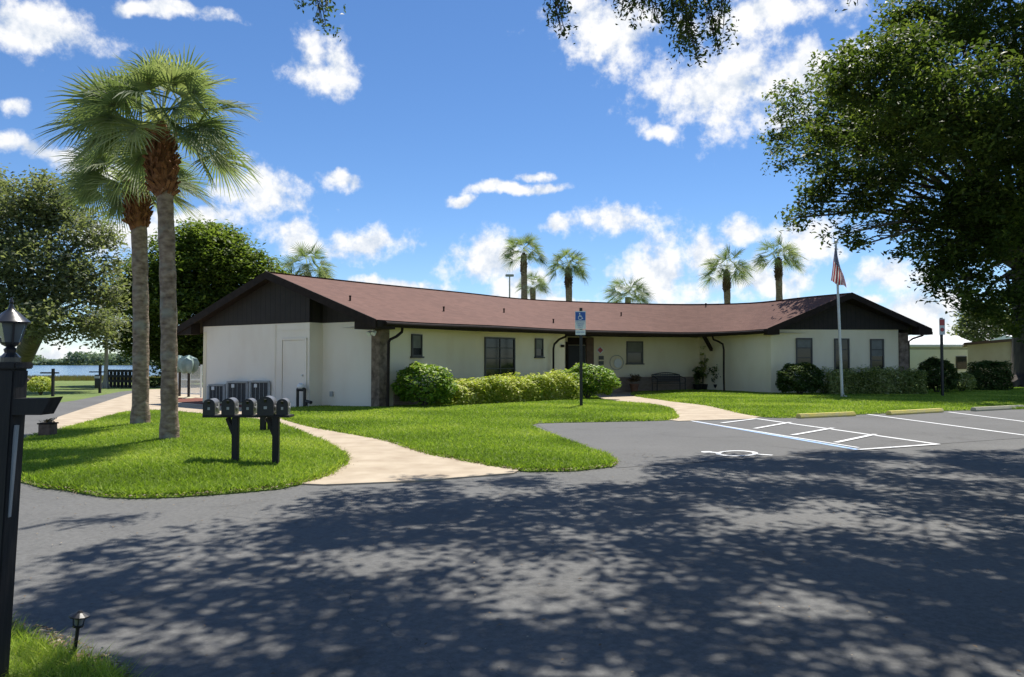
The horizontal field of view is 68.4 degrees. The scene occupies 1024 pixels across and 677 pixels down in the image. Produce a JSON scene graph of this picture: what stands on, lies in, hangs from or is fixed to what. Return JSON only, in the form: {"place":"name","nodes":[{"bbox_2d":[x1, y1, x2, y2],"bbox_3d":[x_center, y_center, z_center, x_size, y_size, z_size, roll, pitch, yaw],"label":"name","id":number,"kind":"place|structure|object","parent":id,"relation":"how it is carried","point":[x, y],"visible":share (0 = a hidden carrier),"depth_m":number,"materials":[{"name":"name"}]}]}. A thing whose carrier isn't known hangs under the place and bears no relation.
{"place":"outdoors","nodes":[
{"label":"outdoors","id":0,"kind":"place"},
{"bbox_2d":[0,605,163,676],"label":"lawn","id":1,"kind":"structure","parent":0,"point":[29,672],"depth_m":3.36,"materials":[{"name":"green plant"}]},
{"bbox_2d":[0,297,62,676],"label":"lamp post","id":2,"kind":"object","parent":1,"relation":"on","point":[16,405],"visible":1,"depth_m":3.21,"materials":[{"name":"black metal"}]},
{"bbox_2d":[69,610,89,653],"bbox_3d":[-2.022,1.386,3.518,0.088,0.230,0.088,0,-2,0],"label":"path light","id":3,"kind":"object","parent":1,"relation":"on","point":[78,616],"visible":0.95,"depth_m":3.51,"materials":[{"name":"black paint"}]},
{"bbox_2d":[26,364,202,401],"bbox_3d":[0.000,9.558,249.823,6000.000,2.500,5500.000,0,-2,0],"label":"ground","id":4,"kind":"structure","parent":0,"point":[72,390],"depth_m":37.04,"materials":[{"name":"green plant"}]},
{"bbox_2d":[27,376,50,394],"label":"shrub","id":5,"kind":"object","parent":4,"relation":"on","point":[31,386],"visible":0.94,"depth_m":31.83,"materials":[{"name":"green plant"}]},
{"bbox_2d":[40,369,58,395],"bbox_3d":[-18.867,1.845,30.716,0.720,1.231,0.105,0,-2,0],"label":"cross arm post","id":6,"kind":"object","parent":4,"relation":"on","point":[52,372],"visible":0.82,"depth_m":30.68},
{"bbox_2d":[0,163,132,381],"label":"oak tree","id":7,"kind":"object","parent":4,"relation":"on","point":[27,290],"visible":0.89,"depth_m":36.26,"materials":[{"name":"green plant"}]},
{"bbox_2d":[28,374,160,380],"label":"shore reeds","id":8,"kind":"object","parent":4,"relation":"on","point":[74,378],"visible":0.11,"depth_m":57.18,"materials":[{"name":"green plant"}]},
{"bbox_2d":[32,351,158,364],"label":"shore trees","id":9,"kind":"object","parent":4,"relation":"on","point":[77,357],"visible":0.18,"depth_m":440.83,"materials":[{"name":"green plant"}]},
{"bbox_2d":[89,365,105,392],"bbox_3d":[-18.711,1.872,33.863,0.700,1.373,0.328,0,-2,0],"label":"mailbox post","id":10,"kind":"object","parent":4,"relation":"on","point":[98,381],"visible":0.95,"depth_m":33.78,"materials":[{"name":"black metal"}]},
{"bbox_2d":[66,309,131,387],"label":"slender tree","id":11,"kind":"object","parent":4,"relation":"on","point":[106,347],"visible":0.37,"depth_m":40.17,"materials":[{"name":"green plant"}]},
{"bbox_2d":[108,369,132,387],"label":"railing","id":12,"kind":"object","parent":4,"relation":"on","point":[126,377],"visible":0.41,"depth_m":41.53,"materials":[{"name":"black metal"}]},
{"bbox_2d":[149,377,160,386],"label":"shrub","id":13,"kind":"object","parent":4,"relation":"on","point":[156,381],"visible":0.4,"depth_m":41.17,"materials":[{"name":"green plant"}]},
{"bbox_2d":[92,215,295,382],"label":"ficus tree","id":14,"kind":"object","parent":4,"relation":"on","point":[215,262],"visible":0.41,"depth_m":44.22,"materials":[{"name":"green plant"}]},
{"bbox_2d":[178,397,241,406],"bbox_3d":[-9.475,2.174,25.544,10.049,0.050,2.193,-2,-2,42],"label":"mulch bed","id":15,"kind":"object","parent":4,"relation":"on","point":[191,400],"depth_m":26.56,"materials":[{"name":"red wood"}]},
{"bbox_2d":[178,355,198,397],"bbox_3d":[-12.195,1.466,28.365,0.769,1.682,0.638,1,-2,-22],"label":"patio umbrella","id":16,"kind":"object","parent":15,"relation":"on","point":[189,364],"visible":0.88,"depth_m":28.25,"materials":[{"name":"teal fabric"}]},
{"bbox_2d":[207,384,225,403],"bbox_3d":[-9.673,1.818,24.780,0.594,0.634,0.594,0,-2,-8],"label":"air conditioner","id":17,"kind":"object","parent":15,"relation":"on","point":[218,391],"visible":0.54,"depth_m":24.54,"materials":[{"name":"metal"}]},
{"bbox_2d":[226,381,248,404],"bbox_3d":[-8.819,1.747,24.339,0.744,0.749,0.744,0,-2,-8],"label":"air conditioner","id":18,"kind":"object","parent":15,"relation":"on","point":[238,390],"visible":0.6,"depth_m":24.04,"materials":[{"name":"metal"}]},
{"bbox_2d":[249,380,269,401],"bbox_3d":[-7.933,1.717,23.821,0.697,0.776,0.697,0,-2,-8],"label":"air conditioner","id":19,"kind":"object","parent":15,"relation":"on","point":[258,389],"visible":0.56,"depth_m":23.54,"materials":[{"name":"metal"}]},
{"bbox_2d":[260,418,265,429],"bbox_3d":[-4.795,1.677,14.506,0.100,0.416,0.100,0,-2,0],"label":"timber post","id":20,"kind":"object","parent":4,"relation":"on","point":[262,423],"visible":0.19,"depth_m":14.46,"materials":[{"name":"black wood"}]},
{"bbox_2d":[280,242,338,278],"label":"palm tree","id":21,"kind":"object","parent":4,"relation":"on","point":[323,272],"visible":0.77,"depth_m":51.80,"materials":[{"name":"green plant"}]},
{"bbox_2d":[505,274,513,296],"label":"light pole","id":22,"kind":"object","parent":4,"relation":"on","point":[509,275],"visible":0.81,"depth_m":61.92,"materials":[{"name":"grey metal"}]},
{"bbox_2d":[497,232,548,298],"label":"palm tree","id":23,"kind":"object","parent":4,"relation":"on","point":[517,242],"visible":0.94,"depth_m":57.97,"materials":[{"name":"green plant"}]},
{"bbox_2d":[513,269,550,298],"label":"palm tree","id":24,"kind":"object","parent":4,"relation":"on","point":[532,292],"visible":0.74,"depth_m":61.91,"materials":[{"name":"green plant"}]},
{"bbox_2d":[177,271,932,406],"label":"clubhouse","id":25,"kind":"structure","parent":4,"relation":"on","point":[330,342],"depth_m":27.41,"materials":[{"name":"beige paint"}]},
{"bbox_2d":[282,340,304,405],"bbox_3d":[-6.697,1.065,23.035,1.000,2.010,0.072,-1,-2,33],"label":"door","id":26,"kind":"structure","parent":25,"relation":"in","point":[293,351],"depth_m":23.06,"materials":[{"name":"white paint"}]},
{"bbox_2d":[410,334,423,357],"bbox_3d":[-2.929,0.236,23.309,0.091,0.736,0.610,-1,-2,30],"label":"window","id":27,"kind":"structure","parent":25,"relation":"in","point":[416,339],"depth_m":23.32,"materials":[{"name":"grey glass"}]},
{"bbox_2d":[484,337,514,379],"bbox_3d":[-0.412,0.737,27.144,0.091,1.544,1.640,-2,-2,43],"label":"window","id":28,"kind":"structure","parent":25,"relation":"in","point":[499,353],"depth_m":27.13,"materials":[{"name":"black glass"}]},
{"bbox_2d":[534,338,544,357],"bbox_3d":[1.051,0.374,28.714,0.091,0.751,0.543,-2,-2,43],"label":"window","id":29,"kind":"structure","parent":25,"relation":"in","point":[539,343],"depth_m":28.76,"materials":[{"name":"grey glass"}]},
{"bbox_2d":[568,345,584,379],"bbox_3d":[2.911,1.356,33.778,0.829,2.100,0.040,1,-2,-19],"label":"door","id":30,"kind":"structure","parent":25,"relation":"in","point":[573,350],"depth_m":33.73,"materials":[{"name":"black"}]},
{"bbox_2d":[597,346,603,353],"bbox_3d":[4.002,0.525,34.166,0.380,0.380,0.018,0,-2,-15],"label":"wall sign","id":31,"kind":"object","parent":25,"relation":"attached to","point":[600,349],"visible":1,"depth_m":34.16,"materials":[{"name":"red"}]},
{"bbox_2d":[610,355,623,369],"bbox_3d":[4.780,1.095,34.355,0.686,0.686,0.034,0,-2,-15],"label":"wall wreath","id":32,"kind":"object","parent":25,"relation":"attached to","point":[617,363],"depth_m":34.35,"materials":[{"name":"grey metal"}]},
{"bbox_2d":[626,341,644,364],"bbox_3d":[5.651,0.662,34.590,0.901,1.067,0.091,0,-2,-15],"label":"window","id":33,"kind":"structure","parent":25,"relation":"in","point":[634,349],"depth_m":34.61,"materials":[{"name":"grey glass"}]},
{"bbox_2d":[796,338,812,363],"bbox_3d":[12.146,0.620,31.273,0.766,1.283,0.091,0,-2,-1],"label":"window","id":34,"kind":"structure","parent":25,"relation":"in","point":[804,346],"depth_m":31.31,"materials":[{"name":"grey glass"}]},
{"bbox_2d":[834,338,849,371],"bbox_3d":[13.724,0.719,31.300,0.712,1.441,0.091,0,-2,-1],"label":"window","id":35,"kind":"structure","parent":25,"relation":"in","point":[845,342],"depth_m":31.32,"materials":[{"name":"grey glass"}]},
{"bbox_2d":[870,339,884,370],"bbox_3d":[15.204,0.711,31.328,0.654,1.387,0.091,0,-2,-1],"label":"window","id":36,"kind":"structure","parent":25,"relation":"in","point":[876,345],"depth_m":31.35,"materials":[{"name":"grey glass"}]},
{"bbox_2d":[541,247,591,300],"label":"palm tree","id":37,"kind":"object","parent":4,"relation":"on","point":[579,271],"visible":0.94,"depth_m":55.92,"materials":[{"name":"green plant"}]},
{"bbox_2d":[294,0,857,68],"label":"oak tree","id":38,"kind":"object","parent":4,"relation":"on","point":[687,17],"visible":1,"depth_m":9.31,"materials":[{"name":"green plant"}]},
{"bbox_2d":[600,276,655,302],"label":"palm tree","id":39,"kind":"object","parent":4,"relation":"on","point":[638,297],"visible":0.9,"depth_m":59.74,"materials":[{"name":"green plant"}]},
{"bbox_2d":[651,372,685,390],"bbox_3d":[7.067,1.992,33.981,1.422,0.940,0.608,0,-2,-15],"label":"bench","id":40,"kind":"object","parent":4,"relation":"on","point":[657,380],"visible":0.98,"depth_m":34.18,"materials":[{"name":"black paint"}]},
{"bbox_2d":[698,346,708,389],"bbox_3d":[8.883,1.413,34.954,0.823,2.159,0.778,0,-2,0],"label":"potted plant","id":41,"kind":"object","parent":4,"relation":"on","point":[704,386],"visible":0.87,"depth_m":34.87,"materials":[{"name":"green plant"}]},
{"bbox_2d":[707,364,720,387],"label":"potted plant","id":42,"kind":"object","parent":4,"relation":"on","point":[715,385],"visible":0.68,"depth_m":34.43,"materials":[{"name":"green plant"}]},
{"bbox_2d":[696,245,755,302],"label":"palm tree","id":43,"kind":"object","parent":4,"relation":"on","point":[726,278],"visible":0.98,"depth_m":55.95,"materials":[{"name":"green plant"}]},
{"bbox_2d":[750,234,807,299],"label":"palm tree","id":44,"kind":"object","parent":4,"relation":"on","point":[778,266],"visible":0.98,"depth_m":55.94,"materials":[{"name":"green plant"}]},
{"bbox_2d":[908,336,970,381],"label":"mobile home","id":45,"kind":"object","parent":4,"relation":"on","point":[955,352],"visible":0.44,"depth_m":49.99,"materials":[{"name":"white metal"}]},
{"bbox_2d":[956,356,966,368],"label":"window","id":46,"kind":"structure","parent":45,"relation":"in","point":[961,361],"depth_m":49.90,"materials":[{"name":"grey glass"}]},
{"bbox_2d":[939,318,944,395],"bbox_3d":[16.177,0.797,28.321,0.210,3.156,0.099,0,-2,0],"label":"warning sign","id":47,"kind":"object","parent":4,"relation":"on","point":[941,327],"visible":0.83,"depth_m":28.31,"materials":[{"name":"metal"}]},
{"bbox_2d":[946,304,1010,341],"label":"oak tree","id":48,"kind":"object","parent":4,"relation":"on","point":[973,332],"visible":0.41,"depth_m":59.62,"materials":[{"name":"green plant"}]},
{"bbox_2d":[962,339,1011,383],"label":"tan building","id":49,"kind":"structure","parent":4,"relation":"on","point":[995,350],"depth_m":42.49,"materials":[{"name":"beige paint"}]},
{"bbox_2d":[992,335,1011,339],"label":"mobile home","id":50,"kind":"object","parent":4,"relation":"on","point":[1004,337],"depth_m":56.22,"materials":[{"name":"white metal"}]},
{"bbox_2d":[27,365,202,376],"bbox_3d":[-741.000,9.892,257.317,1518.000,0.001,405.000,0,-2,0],"label":"lake water","id":51,"kind":"structure","parent":0,"point":[67,370],"depth_m":186.56,"materials":[{"name":"blue liquid"}]},
{"bbox_2d":[160,384,202,397],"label":"patio","id":52,"kind":"structure","parent":0,"point":[193,395],"depth_m":31.11,"materials":[{"name":"concrete"}]},
{"bbox_2d":[177,355,183,396],"bbox_3d":[-12.783,1.482,28.949,0.638,1.686,0.769,0,-2,0],"label":"patio umbrella","id":53,"kind":"object","parent":52,"relation":"on","point":[179,371],"visible":0.31,"depth_m":28.92,"materials":[{"name":"teal fabric"}]},
{"bbox_2d":[177,365,201,396],"bbox_3d":[-13.064,1.687,29.962,2.145,1.300,0.082,-1,-2,29],"label":"fence","id":54,"kind":"object","parent":52,"relation":"on","point":[195,388],"visible":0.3,"depth_m":29.72,"materials":[{"name":"white paint"}]},
{"bbox_2d":[21,408,352,498],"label":"lawn","id":55,"kind":"structure","parent":0,"point":[206,494],"depth_m":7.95,"materials":[{"name":"green plant"}]},
{"bbox_2d":[37,417,58,436],"bbox_3d":[-8.429,1.610,13.683,0.292,0.350,0.283,0,-2,0],"label":"planter","id":56,"kind":"object","parent":55,"relation":"on","point":[47,427],"visible":0.98,"depth_m":13.56,"materials":[{"name":"brown"}]},
{"bbox_2d":[46,134,217,423],"bbox_3d":[-7.882,-1.294,15.784,3.054,6.456,3.092,0,-2,0],"label":"palm tree","id":57,"kind":"object","parent":55,"relation":"on","point":[136,212],"visible":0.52,"depth_m":15.61,"materials":[{"name":"green plant"}]},
{"bbox_2d":[35,43,262,439],"bbox_3d":[-5.802,-1.609,12.356,3.252,6.810,3.517,-2,-3,45],"label":"palm tree","id":58,"kind":"object","parent":55,"relation":"on","point":[106,103],"visible":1,"depth_m":12.21,"materials":[{"name":"green plant"}]},
{"bbox_2d":[202,414,293,463],"bbox_3d":[-3.446,1.388,9.847,1.124,0.781,0.240,0,-2,0],"label":"mailbox stand","id":59,"kind":"object","parent":55,"relation":"on","point":[233,423],"visible":0.69,"depth_m":9.75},
{"bbox_2d":[203,398,219,414],"bbox_3d":[-3.956,0.894,9.920,0.156,0.209,0.400,0,-2,-11],"label":"mailbox","id":60,"kind":"object","parent":59,"relation":"on","point":[211,406],"visible":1,"depth_m":9.75,"materials":[{"name":"black metal"}]},
{"bbox_2d":[203,399,214,414],"bbox_3d":[-3.925,0.889,9.742,0.147,0.209,0.038,0,-2,-11],"label":"door","id":61,"kind":"structure","parent":60,"relation":"in","point":[208,405],"depth_m":9.74,"materials":[{"name":"black paint"}]},
{"bbox_2d":[221,397,238,414],"bbox_3d":[-3.700,0.888,9.900,0.171,0.219,0.400,0,-2,-11],"label":"mailbox","id":62,"kind":"object","parent":59,"relation":"on","point":[229,406],"visible":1,"depth_m":9.73,"materials":[{"name":"black metal"}]},
{"bbox_2d":[221,398,234,414],"bbox_3d":[-3.663,0.883,9.722,0.163,0.219,0.039,0,-2,-11],"label":"door","id":63,"kind":"structure","parent":62,"relation":"in","point":[227,405],"depth_m":9.72,"materials":[{"name":"black paint"}]},
{"bbox_2d":[242,398,256,414],"bbox_3d":[-3.460,0.895,9.940,0.156,0.209,0.400,0,-2,-11],"label":"mailbox","id":64,"kind":"object","parent":59,"relation":"on","point":[249,406],"visible":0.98,"depth_m":9.77,"materials":[{"name":"black metal"}]},
{"bbox_2d":[242,399,253,414],"bbox_3d":[-3.428,0.889,9.762,0.147,0.209,0.038,0,-2,-11],"label":"door","id":65,"kind":"structure","parent":64,"relation":"in","point":[247,405],"depth_m":9.76,"materials":[{"name":"black paint"}]},
{"bbox_2d":[257,396,276,415],"bbox_3d":[-3.205,0.875,9.870,0.212,0.245,0.421,0,-2,-11],"label":"mailbox","id":66,"kind":"object","parent":59,"relation":"on","point":[266,405],"visible":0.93,"depth_m":9.69,"materials":[{"name":"black metal"}]},
{"bbox_2d":[257,396,273,415],"bbox_3d":[-3.178,0.869,9.682,0.205,0.245,0.039,0,-2,-11],"label":"door","id":67,"kind":"structure","parent":66,"relation":"in","point":[265,405],"depth_m":9.68,"materials":[{"name":"black paint"}]},
{"bbox_2d":[276,398,289,414],"bbox_3d":[-3.019,0.895,9.960,0.156,0.209,0.400,0,-2,-11],"label":"mailbox","id":68,"kind":"object","parent":59,"relation":"on","point":[282,406],"visible":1,"depth_m":9.79,"materials":[{"name":"black metal"}]},
{"bbox_2d":[276,399,287,414],"bbox_3d":[-2.987,0.890,9.782,0.147,0.209,0.038,0,-2,-11],"label":"door","id":69,"kind":"structure","parent":68,"relation":"in","point":[281,405],"depth_m":9.78,"materials":[{"name":"black paint"}]},
{"bbox_2d":[54,389,518,485],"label":"path","id":70,"kind":"structure","parent":0,"point":[380,461],"depth_m":10.54,"materials":[{"name":"concrete"}]},
{"bbox_2d":[280,392,680,471],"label":"lawn","id":71,"kind":"structure","parent":0,"point":[558,469],"depth_m":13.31,"materials":[{"name":"green plant"}]},
{"bbox_2d":[296,383,311,406],"bbox_3d":[-6.226,1.728,22.471,0.639,0.790,0.235,-2,-2,42],"label":"backflow preventer","id":72,"kind":"object","parent":71,"relation":"on","point":[300,386],"visible":0.91,"depth_m":22.48,"materials":[{"name":"black paint"}]},
{"bbox_2d":[390,361,457,405],"bbox_3d":[-2.585,1.368,22.034,2.066,1.417,1.747,0,-2,0],"label":"shrub","id":73,"kind":"object","parent":71,"relation":"on","point":[435,393],"visible":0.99,"depth_m":21.68,"materials":[{"name":"green plant"}]},
{"bbox_2d":[437,369,579,404],"bbox_3d":[0.048,1.567,24.679,1.488,1.141,5.893,-2,-2,44],"label":"hedge","id":74,"kind":"object","parent":71,"relation":"on","point":[532,387],"visible":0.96,"depth_m":24.22,"materials":[{"name":"green plant"}]},
{"bbox_2d":[575,308,585,405],"bbox_3d":[1.998,0.640,21.997,0.310,3.075,0.111,0,-2,0],"label":"parking sign","id":75,"kind":"object","parent":71,"relation":"on","point":[580,319],"visible":1,"depth_m":21.98,"materials":[{"name":"metal"}]},
{"bbox_2d":[561,363,620,397],"bbox_3d":[2.790,1.564,27.758,2.604,1.382,1.753,0,-2,0],"label":"shrub","id":76,"kind":"object","parent":71,"relation":"on","point":[607,381],"visible":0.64,"depth_m":27.36,"materials":[{"name":"green plant"}]},
{"bbox_2d":[0,0,1023,359],"label":"sky","id":77,"kind":"structure","parent":0,"point":[408,146],"materials":[{"name":"blue"}]},
{"bbox_2d":[12,391,1023,676],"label":"road","id":78,"kind":"structure","parent":0,"point":[214,585],"depth_m":5.00,"materials":[{"name":"grey asphalt"}]},
{"bbox_2d":[12,440,618,676],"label":"edge litter","id":79,"kind":"object","parent":78,"relation":"on","point":[57,637],"visible":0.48,"depth_m":3.82,"materials":[{"name":"brown plant"}]},
{"bbox_2d":[597,392,760,420],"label":"entry path","id":80,"kind":"structure","parent":0,"point":[691,412],"depth_m":21.42,"materials":[{"name":"concrete"}]},
{"bbox_2d":[628,373,641,392],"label":"potted plant","id":81,"kind":"object","parent":80,"relation":"on","point":[634,387],"visible":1,"depth_m":33.86,"materials":[{"name":"green plant"}]},
{"bbox_2d":[537,409,1023,467],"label":"parking lot","id":82,"kind":"structure","parent":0,"point":[666,442],"depth_m":14.47,"materials":[{"name":"grey asphalt"}]},
{"bbox_2d":[701,450,768,455],"bbox_3d":[3.408,1.744,11.461,0.905,0.004,0.699,0,-2,-11],"label":"wheelchair marking","id":83,"kind":"object","parent":82,"relation":"on","point":[720,452],"visible":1,"depth_m":11.42,"materials":[{"name":"white paint"}]},
{"bbox_2d":[694,421,856,447],"bbox_3d":[4.920,1.854,14.997,0.070,0.001,5.753,0,-2,-14],"label":"white parking line","id":84,"kind":"object","parent":82,"relation":"on","point":[778,434],"visible":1,"depth_m":14.39,"materials":[{"name":"paint"}]},
{"bbox_2d":[693,421,858,449],"bbox_3d":[4.889,1.851,14.784,0.130,0.001,5.857,0,-2,-12],"label":"blue parking line","id":85,"kind":"object","parent":82,"relation":"on","point":[789,437],"visible":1,"depth_m":13.67,"materials":[{"name":"paint"}]},
{"bbox_2d":[796,412,855,417],"bbox_3d":[7.950,1.929,19.036,1.945,0.108,0.170,1,-2,-26],"label":"wheel stop","id":86,"kind":"object","parent":82,"relation":"on","point":[820,415],"visible":1,"depth_m":18.92,"materials":[{"name":"yellow paint"}]},
{"bbox_2d":[721,418,936,449],"bbox_3d":[5.955,1.861,15.229,1.888,0.007,6.519,0,-2,-8],"label":"hatched bay marking","id":87,"kind":"object","parent":82,"relation":"on","point":[842,430],"visible":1,"depth_m":14.35,"materials":[{"name":"white paint"}]},
{"bbox_2d":[886,408,943,414],"bbox_3d":[10.890,1.970,20.319,2.366,0.108,0.170,1,-2,-30],"label":"wheel stop","id":88,"kind":"object","parent":82,"relation":"on","point":[914,411],"visible":1,"depth_m":20.20,"materials":[{"name":"yellow paint"}]},
{"bbox_2d":[868,414,1022,434],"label":"white bay line","id":89,"kind":"object","parent":82,"relation":"on","point":[950,425],"visible":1,"depth_m":16.47,"materials":[{"name":"paint"}]},
{"bbox_2d":[951,412,1023,421],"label":"white bay line","id":90,"kind":"object","parent":82,"relation":"on","point":[986,416],"visible":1,"depth_m":19.19,"materials":[{"name":"paint"}]},
{"bbox_2d":[970,405,1023,410],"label":"wheel stop","id":91,"kind":"object","parent":82,"relation":"on","point":[989,408],"visible":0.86,"depth_m":21.68,"materials":[{"name":"concrete"}]},
{"bbox_2d":[631,382,1023,417],"bbox_3d":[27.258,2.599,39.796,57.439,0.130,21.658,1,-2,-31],"label":"lawn","id":92,"kind":"structure","parent":0,"point":[853,406],"depth_m":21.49,"materials":[{"name":"green plant"}]},
{"bbox_2d":[692,366,705,389],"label":"potted plant","id":93,"kind":"object","parent":92,"relation":"on","point":[697,376],"visible":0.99,"depth_m":34.58,"materials":[{"name":"green plant"}]},
{"bbox_2d":[775,362,824,393],"bbox_3d":[11.461,1.626,29.963,2.044,1.396,1.390,0,-2,0],"label":"shrub","id":94,"kind":"object","parent":92,"relation":"on","point":[811,374],"visible":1,"depth_m":29.64,"materials":[{"name":"green plant"}]},
{"bbox_2d":[834,240,845,396],"bbox_3d":[12.072,-0.644,27.599,0.416,5.994,0.299,1,-2,-21],"label":"flagpole","id":95,"kind":"object","parent":92,"relation":"on","point":[840,346],"visible":0.89,"depth_m":27.56,"materials":[{"name":"metal"}]},
{"bbox_2d":[831,246,845,286],"bbox_3d":[11.961,-2.627,27.573,0.600,1.542,0.100,0,-2,0],"label":"flag","id":96,"kind":"object","parent":95,"relation":"attached to","point":[837,277],"visible":1,"depth_m":27.58,"materials":[{"name":"fabric"}]},
{"bbox_2d":[818,364,928,393],"bbox_3d":[14.552,1.678,30.375,4.220,1.271,1.239,0,-2,-3],"label":"hedge","id":97,"kind":"object","parent":92,"relation":"on","point":[886,386],"visible":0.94,"depth_m":30.01,"materials":[{"name":"green plant"}]},
{"bbox_2d":[752,0,1023,386],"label":"oak tree","id":98,"kind":"object","parent":92,"relation":"on","point":[922,105],"visible":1,"depth_m":33.98,"materials":[{"name":"green plant"}]},
{"bbox_2d":[915,357,960,391],"bbox_3d":[18.053,1.558,31.939,1.835,1.654,1.829,0,-2,0],"label":"shrub","id":99,"kind":"object","parent":92,"relation":"on","point":[951,374],"visible":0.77,"depth_m":31.49,"materials":[{"name":"green plant"}]},
{"bbox_2d":[955,372,976,390],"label":"shrub","id":100,"kind":"object","parent":92,"relation":"on","point":[963,386],"visible":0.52,"depth_m":32.65,"materials":[{"name":"green plant"}]},
{"bbox_2d":[965,360,1015,389],"bbox_3d":[21.863,1.716,34.478,1.915,1.498,1.482,0,-2,0],"label":"shrub","id":101,"kind":"object","parent":92,"relation":"on","point":[991,380],"visible":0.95,"depth_m":34.01,"materials":[{"name":"green plant"}]}
]}

